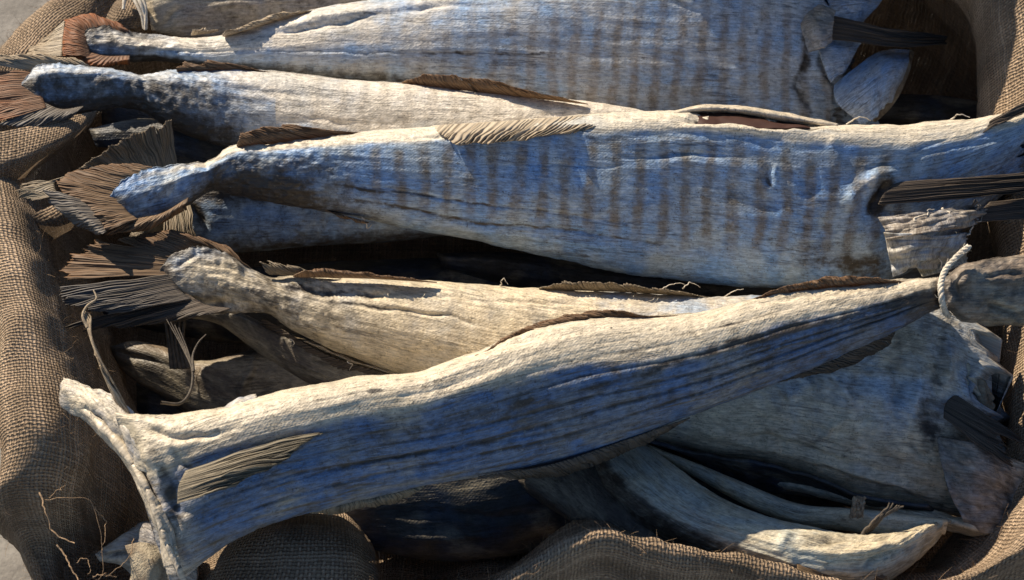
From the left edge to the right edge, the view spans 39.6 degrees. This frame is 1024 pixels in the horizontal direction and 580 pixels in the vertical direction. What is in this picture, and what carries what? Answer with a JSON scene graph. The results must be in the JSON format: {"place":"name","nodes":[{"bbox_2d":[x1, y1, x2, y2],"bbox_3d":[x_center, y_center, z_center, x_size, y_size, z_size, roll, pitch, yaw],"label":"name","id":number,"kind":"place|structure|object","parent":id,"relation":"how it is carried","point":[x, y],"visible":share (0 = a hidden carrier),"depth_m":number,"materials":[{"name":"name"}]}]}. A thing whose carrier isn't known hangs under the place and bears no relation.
{"place":"outdoors","nodes":[
{"label":"outdoors","id":0,"kind":"place"},
{"bbox_2d":[0,0,1020,579],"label":"ground","id":1,"kind":"structure","parent":0,"point":[14,14],"depth_m":1.51,"materials":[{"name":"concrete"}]},
{"bbox_2d":[0,0,1023,579],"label":"burlap sack","id":2,"kind":"object","parent":1,"relation":"on","point":[70,524],"visible":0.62,"depth_m":1.14,"materials":[{"name":"fabric"}]},
{"bbox_2d":[102,108,152,124],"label":"dried fish","id":3,"kind":"object","parent":2,"relation":"in","point":[114,115],"visible":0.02,"depth_m":1.40},
{"bbox_2d":[95,521,198,579],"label":"dried fish","id":4,"kind":"object","parent":2,"relation":"in","point":[144,561],"visible":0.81,"depth_m":1.07},
{"bbox_2d":[89,118,225,163],"bbox_3d":[-0.287,-0.130,1.320,0.214,0.049,0.049,6,58,4],"label":"dried fish","id":5,"kind":"object","parent":2,"relation":"in","point":[188,149],"visible":0.23,"depth_m":1.31},
{"bbox_2d":[108,321,310,411],"bbox_3d":[-0.219,0.082,1.216,0.270,0.121,0.081,4,58,3],"label":"dried fish","id":6,"kind":"object","parent":2,"relation":"in","point":[165,373],"visible":0.5,"depth_m":1.20},
{"bbox_2d":[122,0,365,37],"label":"dried fish","id":7,"kind":"object","parent":2,"relation":"in","point":[193,18],"visible":0.51,"depth_m":1.38},
{"bbox_2d":[79,119,446,252],"bbox_3d":[-0.195,-0.075,1.251,0.356,0.091,0.121,0,58,0],"label":"dried fish","id":8,"kind":"object","parent":2,"relation":"in","point":[238,224],"visible":0.45,"depth_m":1.23},
{"bbox_2d":[194,313,389,384],"bbox_3d":[-0.165,0.065,1.207,0.276,0.055,0.044,16,59,10],"label":"dried fish","id":9,"kind":"object","parent":2,"relation":"in","point":[296,360],"visible":0.37,"depth_m":1.19},
{"bbox_2d":[103,258,519,344],"bbox_3d":[-0.045,0.020,1.332,0.670,0.108,0.110,5,58,3],"label":"dried fish","id":10,"kind":"object","parent":2,"relation":"in","point":[433,269],"visible":0.09,"depth_m":1.31},
{"bbox_2d":[0,53,641,147],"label":"dried fish","id":11,"kind":"object","parent":2,"relation":"in","point":[222,104],"visible":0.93,"depth_m":1.25},
{"bbox_2d":[336,476,586,561],"bbox_3d":[-0.048,0.177,1.152,0.238,0.084,0.080,-5,58,-3],"label":"dried fish","id":12,"kind":"object","parent":2,"relation":"in","point":[474,519],"visible":0.4,"depth_m":1.13},
{"bbox_2d":[27,0,947,124],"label":"dried fish","id":13,"kind":"object","parent":2,"relation":"in","point":[793,56],"visible":0.93,"depth_m":1.31},
{"bbox_2d":[136,383,853,533],"bbox_3d":[-0.020,0.158,1.247,0.642,0.110,0.096,8,58,5],"label":"dried fish","id":14,"kind":"object","parent":2,"relation":"in","point":[148,401],"visible":0.04,"depth_m":1.20},
{"bbox_2d":[17,103,1023,287],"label":"dried fish","id":15,"kind":"object","parent":2,"relation":"in","point":[736,195],"visible":0.98,"depth_m":1.17},
{"bbox_2d":[59,254,1023,579],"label":"dried fish","id":16,"kind":"object","parent":2,"relation":"in","point":[565,394],"visible":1,"depth_m":1.02},
{"bbox_2d":[935,244,970,318],"bbox_3d":[0.330,-0.003,1.075,0.021,0.057,0.048,15,59,9],"label":"twine","id":17,"kind":"object","parent":16,"relation":"attached to","point":[944,272],"visible":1,"depth_m":1.06,"materials":[{"name":"fabric"}]},
{"bbox_2d":[59,229,1023,545],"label":"dried fish","id":18,"kind":"object","parent":2,"relation":"in","point":[913,417],"visible":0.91,"depth_m":1.13},
{"bbox_2d":[437,251,779,296],"bbox_3d":[0.098,-0.006,1.288,0.336,0.052,0.048,4,58,3],"label":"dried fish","id":19,"kind":"object","parent":2,"relation":"in","point":[522,270],"visible":0.42,"depth_m":1.27},
{"bbox_2d":[518,466,735,579],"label":"dried fish","id":20,"kind":"object","parent":2,"relation":"in","point":[584,494],"visible":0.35,"depth_m":1.10},
{"bbox_2d":[595,444,947,579],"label":"dried fish","id":21,"kind":"object","parent":2,"relation":"in","point":[652,488],"visible":0.89,"depth_m":1.06},
{"bbox_2d":[897,266,957,278],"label":"dried fish","id":22,"kind":"object","parent":2,"relation":"in","point":[913,273],"visible":0.04,"depth_m":1.20},
{"bbox_2d":[878,94,977,124],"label":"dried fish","id":23,"kind":"object","parent":2,"relation":"in","point":[906,109],"visible":0.4,"depth_m":1.38}
]}

